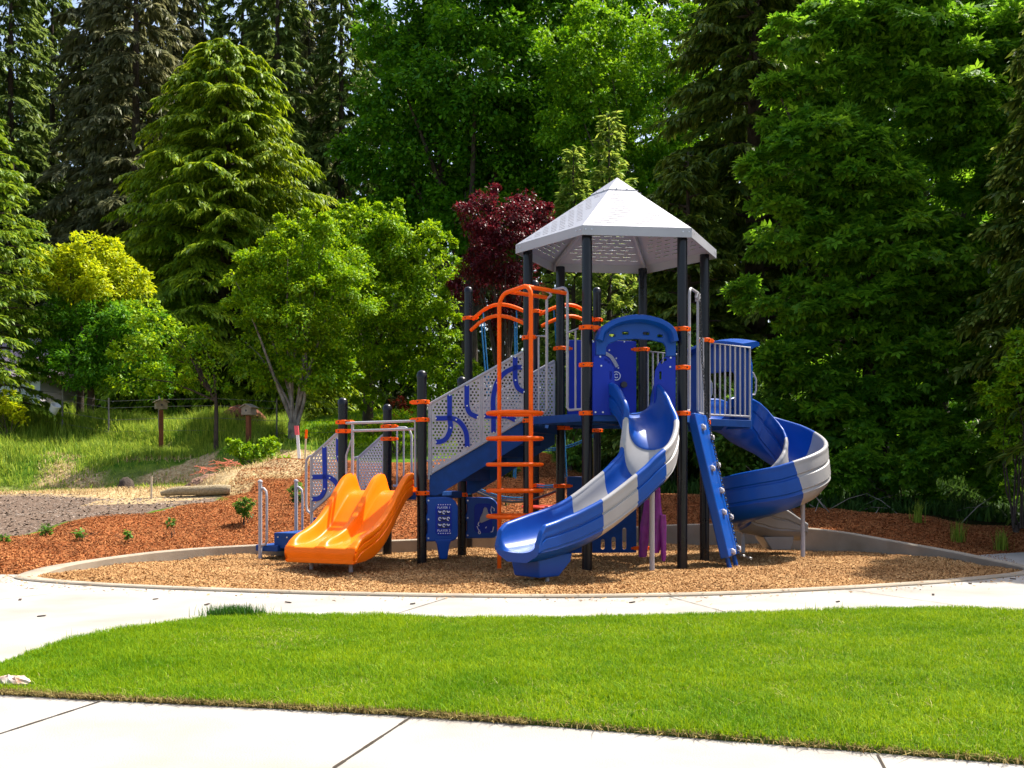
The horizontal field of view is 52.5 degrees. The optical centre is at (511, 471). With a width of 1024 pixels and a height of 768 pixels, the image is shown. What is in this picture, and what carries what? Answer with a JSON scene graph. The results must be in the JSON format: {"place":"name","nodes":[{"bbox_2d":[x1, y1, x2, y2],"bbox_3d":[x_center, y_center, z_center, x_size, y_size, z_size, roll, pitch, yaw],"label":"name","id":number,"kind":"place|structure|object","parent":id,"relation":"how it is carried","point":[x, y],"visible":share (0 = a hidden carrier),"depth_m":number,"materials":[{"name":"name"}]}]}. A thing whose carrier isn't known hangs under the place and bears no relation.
{"place":"outdoors","nodes":[
{"label":"outdoors","id":0,"kind":"place"},
{"bbox_2d":[250,408,546,454],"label":"yard grass","id":1,"kind":"structure","parent":0,"point":[363,440],"depth_m":32.09,"materials":[{"name":"green plant"}]},
{"bbox_2d":[0,0,990,421],"label":"sky","id":2,"kind":"structure","parent":0,"point":[390,2],"materials":[{"name":"white"}]},
{"bbox_2d":[0,552,1023,767],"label":"pavement","id":3,"kind":"structure","parent":0,"point":[112,734],"depth_m":4.89,"materials":[{"name":"concrete"}]},
{"bbox_2d":[0,586,952,767],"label":"pavement joint","id":4,"kind":"object","parent":3,"relation":"on","point":[405,720],"visible":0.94,"depth_m":4.80,"materials":[{"name":"grey concrete"}]},
{"bbox_2d":[0,573,1023,604],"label":"spilled chips","id":5,"kind":"object","parent":3,"relation":"on","point":[521,598],"visible":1,"depth_m":10.30,"materials":[{"name":"brown wood"}]},
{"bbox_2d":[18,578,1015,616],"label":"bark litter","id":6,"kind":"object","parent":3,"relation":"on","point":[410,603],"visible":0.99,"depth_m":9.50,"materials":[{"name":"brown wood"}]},
{"bbox_2d":[0,406,1023,572],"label":"ground","id":7,"kind":"structure","parent":0,"point":[545,458],"depth_m":19.02,"materials":[{"name":"brown wood"}]},
{"bbox_2d":[0,388,30,436],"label":"weed bush","id":8,"kind":"object","parent":7,"relation":"on","point":[15,417],"visible":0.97,"depth_m":29.90,"materials":[{"name":"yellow plant"}]},
{"bbox_2d":[0,44,37,336],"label":"fir tree","id":9,"kind":"object","parent":7,"relation":"on","point":[6,128],"visible":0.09,"depth_m":58.26,"materials":[{"name":"green plant"}]},
{"bbox_2d":[0,61,39,337],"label":"fir tree","id":10,"kind":"object","parent":7,"relation":"on","point":[1,106],"depth_m":73.90,"materials":[{"name":"green plant"}]},
{"bbox_2d":[14,86,44,337],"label":"fir tree","id":11,"kind":"object","parent":7,"relation":"on","point":[19,137],"depth_m":89.23,"materials":[{"name":"green plant"}]},
{"bbox_2d":[0,119,72,422],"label":"spruce tree","id":12,"kind":"object","parent":7,"relation":"on","point":[14,280],"visible":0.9,"depth_m":31.08,"materials":[{"name":"green plant"}]},
{"bbox_2d":[0,338,76,408],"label":"house","id":13,"kind":"structure","parent":7,"relation":"on","point":[44,387],"depth_m":47.24,"materials":[{"name":"grey"}]},
{"bbox_2d":[0,0,79,337],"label":"fir tree","id":14,"kind":"object","parent":7,"relation":"on","point":[19,11],"visible":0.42,"depth_m":59.86,"materials":[{"name":"green plant"}]},
{"bbox_2d":[23,98,66,258],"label":"fir tree","id":15,"kind":"object","parent":7,"relation":"on","point":[57,154],"depth_m":85.70,"materials":[{"name":"green plant"}]},
{"bbox_2d":[0,0,111,334],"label":"fir tree","id":16,"kind":"object","parent":7,"relation":"on","point":[55,34],"visible":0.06,"depth_m":63.70,"materials":[{"name":"green plant"}]},
{"bbox_2d":[3,0,153,406],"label":"fir tree","id":17,"kind":"object","parent":7,"relation":"on","point":[73,51],"visible":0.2,"depth_m":55.27,"materials":[{"name":"green plant"}]},
{"bbox_2d":[16,229,156,415],"bbox_3d":[-13.631,-4.398,32.800,4.649,6.536,2.960,0,0,0],"label":"maple tree","id":18,"kind":"object","parent":7,"relation":"on","point":[104,278],"visible":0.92,"depth_m":32.55,"materials":[{"name":"yellow plant"}]},
{"bbox_2d":[7,294,183,411],"bbox_3d":[-12.760,-3.373,31.863,5.287,4.615,3.260,0,0,0],"label":"maple tree","id":19,"kind":"object","parent":7,"relation":"on","point":[91,370],"visible":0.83,"depth_m":31.45,"materials":[{"name":"green plant"}]},
{"bbox_2d":[64,25,143,403],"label":"fir tree","id":20,"kind":"object","parent":7,"relation":"on","point":[92,98],"depth_m":69.43,"materials":[{"name":"green plant"}]},
{"bbox_2d":[0,493,213,535],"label":"gravel","id":21,"kind":"structure","parent":7,"relation":"on","point":[70,502],"depth_m":19.06,"materials":[{"name":"gravel"}]},
{"bbox_2d":[44,0,203,410],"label":"fir tree","id":22,"kind":"object","parent":7,"relation":"on","point":[111,164],"visible":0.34,"depth_m":51.23,"materials":[{"name":"green plant"}]},
{"bbox_2d":[117,477,134,489],"bbox_3d":[-9.036,0.341,24.293,0.467,0.470,0.457,0,0,-42],"label":"rock","id":23,"kind":"object","parent":7,"relation":"on","point":[128,482],"visible":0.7,"depth_m":24.18,"materials":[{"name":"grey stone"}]},
{"bbox_2d":[118,75,162,398],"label":"fir tree","id":24,"kind":"object","parent":7,"relation":"on","point":[145,108],"depth_m":81.18,"materials":[{"name":"green plant"}]},
{"bbox_2d":[150,476,151,498],"bbox_3d":[-6.951,0.400,20.000,0.032,0.636,0.016,0,0,0],"label":"survey stake","id":25,"kind":"object","parent":7,"relation":"on","point":[150,487],"visible":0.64,"depth_m":19.99,"materials":[{"name":"brown wood"}]},
{"bbox_2d":[0,437,308,498],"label":"dry straw","id":26,"kind":"object","parent":7,"relation":"on","point":[84,490],"visible":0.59,"depth_m":23.55,"materials":[{"name":"beige plant"}]},
{"bbox_2d":[152,398,169,447],"bbox_3d":[-9.680,-1.059,28.609,0.408,1.941,0.320,0,0,-29],"label":"birdhouse","id":27,"kind":"object","parent":7,"relation":"on","point":[160,404],"visible":0.7,"depth_m":28.54,"materials":[{"name":"red wood"}]},
{"bbox_2d":[113,0,219,402],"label":"fir tree","id":28,"kind":"object","parent":7,"relation":"on","point":[192,36],"visible":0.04,"depth_m":59.79,"materials":[{"name":"green plant"}]},
{"bbox_2d":[0,394,334,493],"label":"bank grass","id":29,"kind":"structure","parent":7,"relation":"on","point":[113,443],"depth_m":29.44,"materials":[{"name":"green plant"}]},
{"bbox_2d":[104,297,233,450],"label":"young tree","id":30,"kind":"object","parent":7,"relation":"on","point":[185,351],"visible":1,"depth_m":27.36,"materials":[{"name":"green plant"}]},
{"bbox_2d":[12,385,335,436],"bbox_3d":[-10.846,-1.784,30.429,11.481,2.460,1.693,0,0,3],"label":"wire fence","id":31,"kind":"object","parent":7,"relation":"on","point":[276,401],"visible":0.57,"depth_m":30.28,"materials":[{"name":"metal"}]},
{"bbox_2d":[49,402,60,415],"bbox_3d":[-13.600,-1.857,30.799,0.300,0.330,0.300,32,17,0],"label":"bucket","id":32,"kind":"object","parent":31,"relation":"hanging from","point":[55,407],"visible":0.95,"depth_m":30.73,"materials":[{"name":"white plastic"}]},
{"bbox_2d":[185,473,218,485],"bbox_3d":[-6.805,0.205,24.018,1.546,0.387,1.567,0,0,0],"label":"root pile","id":33,"kind":"object","parent":7,"relation":"on","point":[194,481],"visible":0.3,"depth_m":23.55,"materials":[{"name":"brown wood"}]},
{"bbox_2d":[176,0,237,313],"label":"fir tree","id":34,"kind":"object","parent":7,"relation":"on","point":[210,10],"visible":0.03,"depth_m":65.86,"materials":[{"name":"green plant"}]},
{"bbox_2d":[191,458,242,474],"bbox_3d":[-6.556,-0.120,23.323,1.174,0.395,0.856,0,0,0],"label":"netting","id":35,"kind":"object","parent":7,"relation":"on","point":[213,468],"visible":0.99,"depth_m":23.12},
{"bbox_2d":[72,37,387,420],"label":"cedar tree","id":36,"kind":"object","parent":7,"relation":"on","point":[215,202],"visible":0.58,"depth_m":41.83,"materials":[{"name":"green plant"}]},
{"bbox_2d":[200,0,286,315],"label":"fir tree","id":37,"kind":"object","parent":7,"relation":"on","point":[223,27],"visible":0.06,"depth_m":61.28,"materials":[{"name":"green plant"}]},
{"bbox_2d":[225,405,265,423],"bbox_3d":[-8.091,-1.623,31.015,1.683,0.805,1.718,0,0,0],"label":"mulch heap","id":38,"kind":"object","parent":7,"relation":"on","point":[234,409],"visible":0.29,"depth_m":30.53,"materials":[{"name":"brown wood"}]},
{"bbox_2d":[239,403,258,442],"bbox_3d":[-7.006,-1.147,27.609,0.408,1.340,0.320,0,0,23],"label":"birdhouse","id":39,"kind":"object","parent":7,"relation":"on","point":[247,410],"visible":0.73,"depth_m":27.54,"materials":[{"name":"red wood"}]},
{"bbox_2d":[223,434,290,468],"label":"weed bush","id":40,"kind":"object","parent":7,"relation":"on","point":[242,450],"visible":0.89,"depth_m":25.44,"materials":[{"name":"green plant"}]},
{"bbox_2d":[214,0,354,403],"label":"fir tree","id":41,"kind":"object","parent":7,"relation":"on","point":[288,47],"visible":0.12,"depth_m":57.59,"materials":[{"name":"green plant"}]},
{"bbox_2d":[294,426,300,458],"bbox_3d":[-5.158,-0.581,25.000,0.180,1.068,0.063,0,0,0],"label":"survey stake","id":42,"kind":"object","parent":7,"relation":"on","point":[296,429],"visible":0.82,"depth_m":24.98,"materials":[{"name":"white wood"}]},
{"bbox_2d":[217,206,389,439],"bbox_3d":[-5.688,-3.886,28.489,4.611,6.592,3.574,0,0,0],"label":"fruit tree","id":43,"kind":"object","parent":7,"relation":"on","point":[268,305],"visible":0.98,"depth_m":27.99,"materials":[{"name":"green plant"}]},
{"bbox_2d":[304,429,307,458],"bbox_3d":[-5.053,-0.535,25.400,0.093,1.012,0.036,0,0,0],"label":"survey stake","id":44,"kind":"object","parent":7,"relation":"on","point":[306,431],"visible":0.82,"depth_m":25.39,"materials":[{"name":"brown wood"}]},
{"bbox_2d":[280,9,332,414],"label":"fir tree","id":45,"kind":"object","parent":7,"relation":"on","point":[311,28],"depth_m":73.55,"materials":[{"name":"green plant"}]},
{"bbox_2d":[284,0,362,408],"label":"fir tree","id":46,"kind":"object","parent":7,"relation":"on","point":[310,42],"visible":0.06,"depth_m":65.56,"materials":[{"name":"green plant"}]},
{"bbox_2d":[314,70,356,198],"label":"fir tree","id":47,"kind":"object","parent":7,"relation":"on","point":[335,108],"depth_m":79.90,"materials":[{"name":"green plant"}]},
{"bbox_2d":[296,0,400,409],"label":"fir tree","id":48,"kind":"object","parent":7,"relation":"on","point":[328,48],"visible":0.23,"depth_m":59.53,"materials":[{"name":"green plant"}]},
{"bbox_2d":[276,196,467,434],"bbox_3d":[-4.171,-4.565,30.945,5.981,7.279,3.520,0,0,0],"label":"fruit tree","id":49,"kind":"object","parent":7,"relation":"on","point":[387,235],"visible":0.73,"depth_m":30.45,"materials":[{"name":"green plant"}]},
{"bbox_2d":[358,406,413,455],"bbox_3d":[-3.261,-0.960,26.932,1.596,1.545,0.952,0,0,0],"label":"laurel bush","id":50,"kind":"object","parent":7,"relation":"on","point":[404,415],"visible":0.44,"depth_m":26.93,"materials":[{"name":"green plant"}]},
{"bbox_2d":[354,16,436,409],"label":"fir tree","id":51,"kind":"object","parent":7,"relation":"on","point":[381,380],"visible":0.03,"depth_m":69.56,"materials":[{"name":"green plant"}]},
{"bbox_2d":[389,396,413,419],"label":"bush","id":52,"kind":"object","parent":7,"relation":"on","point":[400,405],"visible":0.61,"depth_m":36.02,"materials":[{"name":"red plant"}]},
{"bbox_2d":[407,350,483,434],"bbox_3d":[-1.983,-2.251,31.196,2.421,2.943,1.965,0,0,0],"label":"bush","id":53,"kind":"object","parent":7,"relation":"on","point":[438,376],"visible":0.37,"depth_m":31.08,"materials":[{"name":"green plant"}]},
{"bbox_2d":[386,0,511,410],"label":"fir tree","id":54,"kind":"object","parent":7,"relation":"on","point":[411,392],"visible":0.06,"depth_m":62.75,"materials":[{"name":"green plant"}]},
{"bbox_2d":[323,0,660,408],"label":"maple tree","id":55,"kind":"object","parent":7,"relation":"on","point":[498,104],"visible":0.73,"depth_m":41.17,"materials":[{"name":"green plant"}]},
{"bbox_2d":[449,14,543,408],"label":"fir tree","id":56,"kind":"object","parent":7,"relation":"on","point":[487,297],"visible":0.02,"depth_m":71.71,"materials":[{"name":"green plant"}]},
{"bbox_2d":[445,182,555,426],"bbox_3d":[-0.203,-4.403,29.464,3.212,7.729,2.648,0,0,-21],"label":"plum tree","id":57,"kind":"object","parent":7,"relation":"on","point":[489,233],"visible":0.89,"depth_m":29.26,"materials":[{"name":"red plant"}]},
{"bbox_2d":[0,457,1023,574],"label":"bark mulch","id":58,"kind":"object","parent":7,"relation":"on","point":[27,537],"visible":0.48,"depth_m":16.51,"materials":[{"name":"brown wood"}]},
{"bbox_2d":[0,529,10,542],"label":"seedling","id":59,"kind":"object","parent":58,"relation":"on","point":[2,536],"visible":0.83,"depth_m":14.17,"materials":[{"name":"green plant"}]},
{"bbox_2d":[34,523,52,535],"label":"seedling","id":60,"kind":"object","parent":58,"relation":"on","point":[47,531],"visible":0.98,"depth_m":15.18,"materials":[{"name":"green plant"}]},
{"bbox_2d":[65,526,99,540],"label":"seedling","id":61,"kind":"object","parent":58,"relation":"on","point":[80,535],"visible":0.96,"depth_m":14.69,"materials":[{"name":"green plant"}]},
{"bbox_2d":[114,527,135,543],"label":"seedling","id":62,"kind":"object","parent":58,"relation":"on","point":[129,536],"visible":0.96,"depth_m":14.88,"materials":[{"name":"green plant"}]},
{"bbox_2d":[165,517,182,537],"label":"seedling","id":63,"kind":"object","parent":58,"relation":"on","point":[169,520],"visible":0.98,"depth_m":15.58,"materials":[{"name":"green plant"}]},
{"bbox_2d":[160,484,230,495],"bbox_3d":[-6.170,0.355,20.217,1.401,0.226,0.223,0,0,2],"label":"straw wattle","id":64,"kind":"object","parent":58,"relation":"on","point":[218,489],"visible":1,"depth_m":20.13,"materials":[{"name":"beige wicker"}]},
{"bbox_2d":[232,496,255,525],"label":"shrub","id":65,"kind":"object","parent":58,"relation":"on","point":[239,508],"visible":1,"depth_m":16.56,"materials":[{"name":"green plant"}]},
{"bbox_2d":[284,481,304,503],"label":"shrub","id":66,"kind":"object","parent":58,"relation":"on","point":[290,489],"visible":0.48,"depth_m":18.45,"materials":[{"name":"green plant"}]},
{"bbox_2d":[502,467,521,477],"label":"shrub","id":67,"kind":"object","parent":58,"relation":"on","point":[509,474],"visible":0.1,"depth_m":22.47,"materials":[{"name":"green plant"}]},
{"bbox_2d":[15,524,1023,597],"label":"kerb","id":68,"kind":"structure","parent":7,"relation":"on","point":[817,539],"depth_m":13.72,"materials":[{"name":"beige concrete"}]},
{"bbox_2d":[478,0,606,413],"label":"fir tree","id":69,"kind":"object","parent":7,"relation":"on","point":[541,305],"visible":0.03,"depth_m":61.72,"materials":[{"name":"green plant"}]},
{"bbox_2d":[539,144,613,431],"bbox_3d":[1.849,-5.559,32.980,3.007,9.600,2.866,0,0,0],"label":"young fir","id":70,"kind":"object","parent":7,"relation":"on","point":[584,193],"visible":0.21,"depth_m":32.82,"materials":[{"name":"green plant"}]},
{"bbox_2d":[540,373,637,469],"bbox_3d":[1.710,-1.218,24.220,2.866,2.818,2.498,0,0,0],"label":"bush","id":71,"kind":"object","parent":7,"relation":"on","point":[574,457],"visible":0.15,"depth_m":23.80,"materials":[{"name":"green plant"}]},
{"bbox_2d":[549,110,637,375],"bbox_3d":[3.151,-6.216,33.854,3.905,11.200,3.680,0,0,0],"label":"young fir","id":72,"kind":"object","parent":7,"relation":"on","point":[607,280],"visible":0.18,"depth_m":33.88,"materials":[{"name":"green plant"}]},
{"bbox_2d":[565,61,629,330],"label":"fir tree","id":73,"kind":"object","parent":7,"relation":"on","point":[604,308],"depth_m":69.22,"materials":[{"name":"green plant"}]},
{"bbox_2d":[529,0,738,315],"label":"maple tree","id":74,"kind":"object","parent":7,"relation":"on","point":[603,86],"visible":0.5,"depth_m":37.47,"materials":[{"name":"green plant"}]},
{"bbox_2d":[592,0,705,335],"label":"fir tree","id":75,"kind":"object","parent":7,"relation":"on","point":[661,2],"visible":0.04,"depth_m":57.47,"materials":[{"name":"green plant"}]},
{"bbox_2d":[592,152,768,472],"bbox_3d":[4.006,-3.555,23.950,4.655,7.700,4.956,0,0,0],"label":"hemlock tree","id":76,"kind":"object","parent":7,"relation":"on","point":[672,178],"visible":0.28,"depth_m":23.60,"materials":[{"name":"green plant"}]},
{"bbox_2d":[636,323,733,484],"bbox_3d":[3.429,-1.379,22.508,3.144,3.935,2.191,0,0,30],"label":"bush","id":77,"kind":"object","parent":7,"relation":"on","point":[658,346],"visible":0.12,"depth_m":22.40,"materials":[{"name":"green plant"}]},
{"bbox_2d":[657,0,746,326],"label":"fir tree","id":78,"kind":"object","parent":7,"relation":"on","point":[667,108],"depth_m":51.72,"materials":[{"name":"green plant"}]},
{"bbox_2d":[698,377,814,478],"bbox_3d":[4.971,-0.746,20.969,2.691,3.091,2.011,0,0,-20],"label":"bush","id":79,"kind":"object","parent":7,"relation":"on","point":[737,458],"visible":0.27,"depth_m":20.76,"materials":[{"name":"green plant"}]},
{"bbox_2d":[721,53,797,337],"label":"fir tree","id":80,"kind":"object","parent":7,"relation":"on","point":[743,114],"visible":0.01,"depth_m":59.28,"materials":[{"name":"green plant"}]},
{"bbox_2d":[618,0,904,470],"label":"hemlock tree","id":81,"kind":"object","parent":7,"relation":"on","point":[717,38],"visible":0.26,"depth_m":25.29,"materials":[{"name":"green plant"}]},
{"bbox_2d":[546,431,1020,522],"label":"forest undergrowth","id":82,"kind":"object","parent":7,"relation":"on","point":[999,512],"visible":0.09,"depth_m":19.23,"materials":[{"name":"green plant"}]},
{"bbox_2d":[769,31,878,373],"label":"fir tree","id":83,"kind":"object","parent":7,"relation":"on","point":[812,281],"depth_m":52.45,"materials":[{"name":"green plant"}]},
{"bbox_2d":[695,0,1022,428],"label":"maple tree","id":84,"kind":"object","parent":7,"relation":"on","point":[929,168],"depth_m":27.83,"materials":[{"name":"green plant"}]},
{"bbox_2d":[828,426,902,475],"bbox_3d":[7.802,-0.220,24.068,2.387,2.119,1.795,0,0,-29],"label":"bush","id":85,"kind":"object","parent":7,"relation":"on","point":[834,451],"visible":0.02,"depth_m":23.84,"materials":[{"name":"green plant"}]},
{"bbox_2d":[718,0,1023,499],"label":"maple tree","id":86,"kind":"object","parent":7,"relation":"on","point":[947,82],"visible":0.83,"depth_m":20.04,"materials":[{"name":"green plant"}]},
{"bbox_2d":[746,466,1019,523],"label":"dead twigs","id":87,"kind":"object","parent":7,"relation":"on","point":[824,506],"visible":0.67,"depth_m":18.24,"materials":[{"name":"brown plant"}]},
{"bbox_2d":[888,421,907,467],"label":"bush","id":88,"kind":"object","parent":7,"relation":"on","point":[900,452],"visible":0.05,"depth_m":24.94,"materials":[{"name":"green plant"}]},
{"bbox_2d":[908,500,925,522],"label":"ornamental grass","id":89,"kind":"object","parent":7,"relation":"on","point":[919,518],"depth_m":16.87,"materials":[{"name":"green plant"}]},
{"bbox_2d":[821,427,1021,507],"bbox_3d":[7.455,0.033,19.300,4.519,1.838,1.528,0,0,-7],"label":"bush","id":90,"kind":"object","parent":7,"relation":"on","point":[944,452],"visible":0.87,"depth_m":19.10,"materials":[{"name":"green plant"}]},
{"bbox_2d":[889,106,986,422],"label":"fir tree","id":91,"kind":"object","parent":7,"relation":"on","point":[926,193],"visible":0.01,"depth_m":49.66,"materials":[{"name":"green plant"}]},
{"bbox_2d":[931,420,983,479],"bbox_3d":[10.301,-0.230,23.511,2.794,2.013,1.465,0,0,-12],"label":"bush","id":92,"kind":"object","parent":7,"relation":"on","point":[965,424],"visible":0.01,"depth_m":23.40,"materials":[{"name":"green plant"}]},
{"bbox_2d":[950,519,969,542],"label":"ornamental grass","id":93,"kind":"object","parent":7,"relation":"on","point":[958,537],"depth_m":16.29,"materials":[{"name":"green plant"}]},
{"bbox_2d":[949,398,982,438],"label":"bush","id":94,"kind":"object","parent":7,"relation":"on","point":[970,426],"depth_m":31.79,"materials":[{"name":"green plant"}]},
{"bbox_2d":[945,5,1023,438],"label":"spruce tree","id":95,"kind":"object","parent":7,"relation":"on","point":[1005,175],"visible":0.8,"depth_m":18.28,"materials":[{"name":"green plant"}]},
{"bbox_2d":[964,435,1022,487],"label":"bush","id":96,"kind":"object","parent":7,"relation":"on","point":[999,479],"visible":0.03,"depth_m":21.65,"materials":[{"name":"green plant"}]},
{"bbox_2d":[972,324,1023,532],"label":"bush","id":97,"kind":"object","parent":7,"relation":"on","point":[1005,392],"visible":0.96,"depth_m":16.44,"materials":[{"name":"green plant"}]},
{"bbox_2d":[991,526,1014,550],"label":"ornamental grass","id":98,"kind":"object","parent":7,"relation":"on","point":[1001,543],"depth_m":15.87,"materials":[{"name":"green plant"}]},
{"bbox_2d":[983,267,1023,525],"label":"hemlock tree","id":99,"kind":"object","parent":7,"relation":"on","point":[1014,279],"visible":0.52,"depth_m":16.27,"materials":[{"name":"green plant"}]},
{"bbox_2d":[0,604,1023,764],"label":"lawn","id":100,"kind":"structure","parent":0,"point":[842,747],"depth_m":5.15,"materials":[{"name":"plant"}]},
{"bbox_2d":[0,674,31,686],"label":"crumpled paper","id":101,"kind":"object","parent":100,"relation":"on","point":[16,679],"visible":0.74,"depth_m":5.69,"materials":[{"name":"white paper"}]},
{"bbox_2d":[194,601,274,616],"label":"grass tuft","id":102,"kind":"object","parent":100,"relation":"on","point":[237,609],"visible":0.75,"depth_m":8.48,"materials":[{"name":"green plant"}]},
{"bbox_2d":[0,686,1023,764],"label":"edge thatch","id":103,"kind":"object","parent":100,"relation":"on","point":[46,693],"visible":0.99,"depth_m":5.08,"materials":[{"name":"brown plant"}]},
{"bbox_2d":[37,541,1021,593],"bbox_3d":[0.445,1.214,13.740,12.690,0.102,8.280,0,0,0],"label":"wood chip ground","id":104,"kind":"structure","parent":0,"point":[626,568],"depth_m":12.46,"materials":[{"name":"brown wood"}]},
{"bbox_2d":[256,178,830,581],"bbox_3d":[0.464,-1.298,13.564,8.140,5.296,5.536,0,0,0],"label":"play structure","id":105,"kind":"object","parent":104,"relation":"on","point":[352,524],"visible":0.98,"depth_m":13.58,"materials":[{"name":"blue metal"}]},
{"bbox_2d":[638,487,665,560],"bbox_3d":[1.729,0.639,12.788,0.165,0.898,0.429,0,0,-39],"label":"climber panel","id":106,"kind":"object","parent":105,"relation":"hanging from","point":[659,529],"visible":0.86,"depth_m":12.68,"materials":[{"name":"purple plastic"}]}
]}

